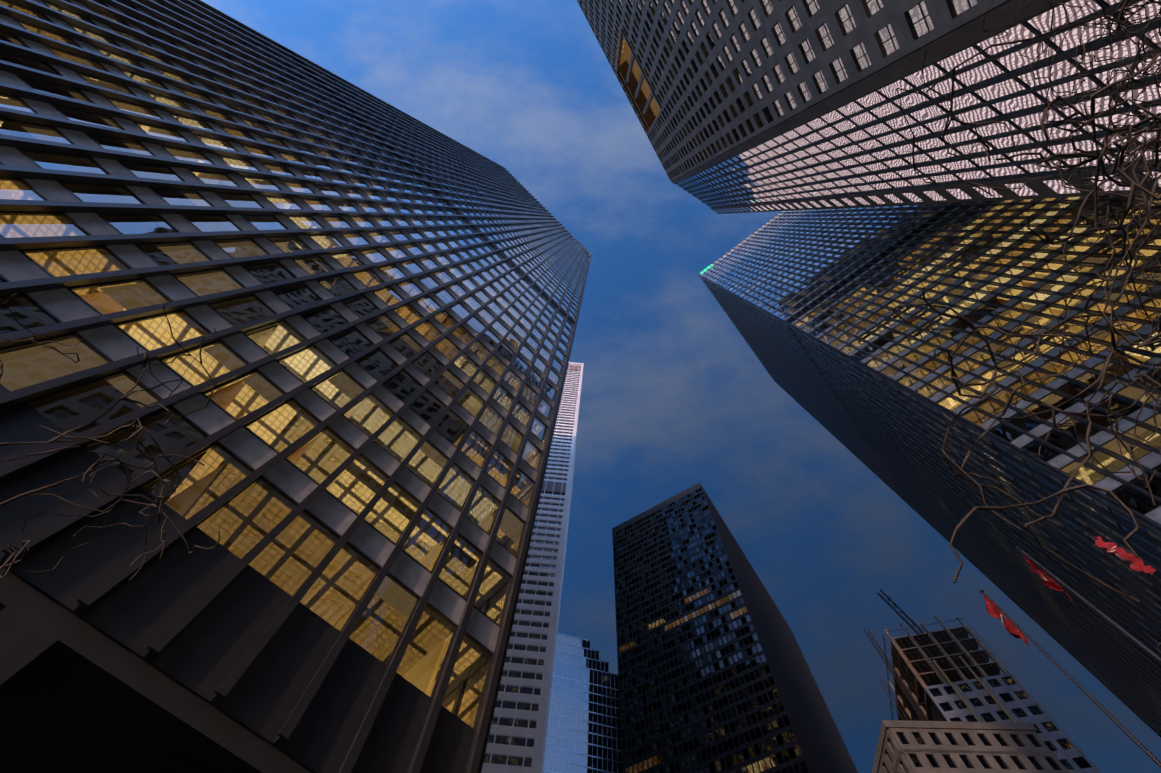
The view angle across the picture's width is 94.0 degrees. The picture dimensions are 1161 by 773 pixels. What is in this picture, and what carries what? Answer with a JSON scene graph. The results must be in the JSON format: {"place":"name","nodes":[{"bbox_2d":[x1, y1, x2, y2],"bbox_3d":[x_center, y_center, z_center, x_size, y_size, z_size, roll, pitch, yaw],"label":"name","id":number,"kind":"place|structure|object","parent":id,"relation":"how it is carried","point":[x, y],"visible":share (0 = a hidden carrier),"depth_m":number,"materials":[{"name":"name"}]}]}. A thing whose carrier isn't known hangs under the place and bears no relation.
{"place":"outdoors","nodes":[
{"label":"outdoors","id":0,"kind":"place"},
{"bbox_2d":[0,0,591,772],"bbox_3d":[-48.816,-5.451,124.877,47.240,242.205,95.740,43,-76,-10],"label":"tower","id":1,"kind":"structure","parent":0,"point":[180,658],"depth_m":17.99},
{"bbox_2d":[201,0,1160,772],"label":"sky","id":2,"kind":"structure","parent":0,"point":[674,399],"materials":[{"name":"blue"}]},
{"bbox_2d":[612,483,857,772],"bbox_3d":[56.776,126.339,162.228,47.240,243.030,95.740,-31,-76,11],"label":"tower","id":3,"kind":"structure","parent":0,"point":[819,741],"depth_m":168.10,"materials":[{"name":"black glass"}]},
{"bbox_2d":[698,193,1160,737],"bbox_3d":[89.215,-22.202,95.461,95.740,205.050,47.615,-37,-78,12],"label":"tower","id":4,"kind":"structure","parent":0,"point":[1118,664],"depth_m":62.80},
{"bbox_2d":[872,720,1069,772],"bbox_3d":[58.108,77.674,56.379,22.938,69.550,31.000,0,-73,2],"label":"old building","id":5,"kind":"structure","parent":0,"point":[889,729],"depth_m":81.43,"materials":[{"name":"beige stone"}]},
{"bbox_2d":[863,590,1101,772],"bbox_3d":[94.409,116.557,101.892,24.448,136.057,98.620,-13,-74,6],"label":"construction building","id":6,"kind":"structure","parent":0,"point":[923,663],"depth_m":118.76,"materials":[{"name":"grey concrete"}]},
{"label":"ground","id":7,"kind":"structure","parent":0,"visible":0},
{"bbox_2d":[481,362,583,772],"bbox_3d":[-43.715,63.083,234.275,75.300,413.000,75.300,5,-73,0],"label":"marble tower","id":8,"kind":"structure","parent":7,"relation":"on","point":[538,735],"depth_m":138.72,"materials":[{"name":"white stone"}]},
{"bbox_2d":[483,370,579,766],"bbox_3d":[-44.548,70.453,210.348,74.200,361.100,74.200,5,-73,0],"label":"windows","id":9,"kind":"structure","parent":8,"relation":"in","point":[502,759],"depth_m":126.07,"materials":[{"name":"black glass"}]},
{"bbox_2d":[543,633,621,772],"bbox_3d":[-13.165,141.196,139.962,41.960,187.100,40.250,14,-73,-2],"label":"windows","id":10,"kind":"structure","parent":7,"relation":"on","point":[578,730],"depth_m":179.78,"materials":[{"name":"blue glass"}]},
{"bbox_2d":[543,634,621,772],"bbox_3d":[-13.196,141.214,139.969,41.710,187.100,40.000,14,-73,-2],"label":"skyscraper","id":11,"kind":"structure","parent":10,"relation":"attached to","point":[600,678],"depth_m":182.17,"materials":[{"name":"blue glass"}]},
{"bbox_3d":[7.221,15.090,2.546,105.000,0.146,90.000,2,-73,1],"label":"plaza paving","id":12,"kind":"structure","parent":0,"visible":0},
{"bbox_2d":[0,293,219,580],"bbox_3d":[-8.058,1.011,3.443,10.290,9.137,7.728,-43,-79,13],"label":"tree","id":13,"kind":"object","parent":12,"relation":"on","point":[7,567],"visible":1,"depth_m":6.03,"materials":[{"name":"brown plant"}]},
{"bbox_2d":[577,0,1160,213],"bbox_3d":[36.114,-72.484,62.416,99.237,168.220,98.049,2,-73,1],"label":"tower walls","id":14,"kind":"structure","parent":12,"relation":"on","point":[952,33],"depth_m":50.87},
{"bbox_2d":[591,0,976,172],"bbox_3d":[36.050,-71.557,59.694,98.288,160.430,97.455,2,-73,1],"label":"tower windows","id":15,"kind":"structure","parent":14,"relation":"in","point":[960,6],"depth_m":50.18,"materials":[{"name":"grey glass"}]},
{"bbox_2d":[677,0,1160,212],"bbox_3d":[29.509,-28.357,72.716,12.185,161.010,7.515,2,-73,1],"label":"windows","id":16,"kind":"structure","parent":14,"relation":"attached to","point":[1015,60],"depth_m":37.95,"materials":[{"name":"grey glass"}]},
{"bbox_2d":[891,0,1160,652],"bbox_3d":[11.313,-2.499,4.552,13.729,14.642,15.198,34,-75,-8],"label":"tree","id":17,"kind":"object","parent":12,"relation":"on","point":[1118,165],"visible":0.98,"depth_m":4.27,"materials":[{"name":"brown plant"}]},
{"bbox_2d":[896,0,1160,196],"bbox_3d":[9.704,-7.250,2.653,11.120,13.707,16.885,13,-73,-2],"label":"tree","id":18,"kind":"object","parent":12,"relation":"on","point":[1119,22],"visible":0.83,"depth_m":6.05,"materials":[{"name":"brown plant"}]},
{"bbox_3d":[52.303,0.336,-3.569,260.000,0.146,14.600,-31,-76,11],"label":"street","id":19,"kind":"structure","parent":0,"visible":0},
{"bbox_2d":[979,589,1160,767],"bbox_3d":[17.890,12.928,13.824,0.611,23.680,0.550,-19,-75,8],"label":"flagpole","id":20,"kind":"object","parent":19,"relation":"on","point":[1011,626],"visible":1,"depth_m":22.01,"materials":[{"name":"black metal"}]},
{"bbox_2d":[1016,547,1160,661],"bbox_3d":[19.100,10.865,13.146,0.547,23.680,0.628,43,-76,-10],"label":"flagpole","id":21,"kind":"object","parent":19,"relation":"on","point":[1050,582],"visible":1,"depth_m":21.97,"materials":[{"name":"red metal"}]},
{"bbox_2d":[1085,533,1160,583],"bbox_3d":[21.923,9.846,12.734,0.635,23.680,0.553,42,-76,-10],"label":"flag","id":22,"kind":"object","parent":19,"relation":"on","point":[1132,560],"visible":1,"depth_m":21.91,"materials":[{"name":"red fabric"}]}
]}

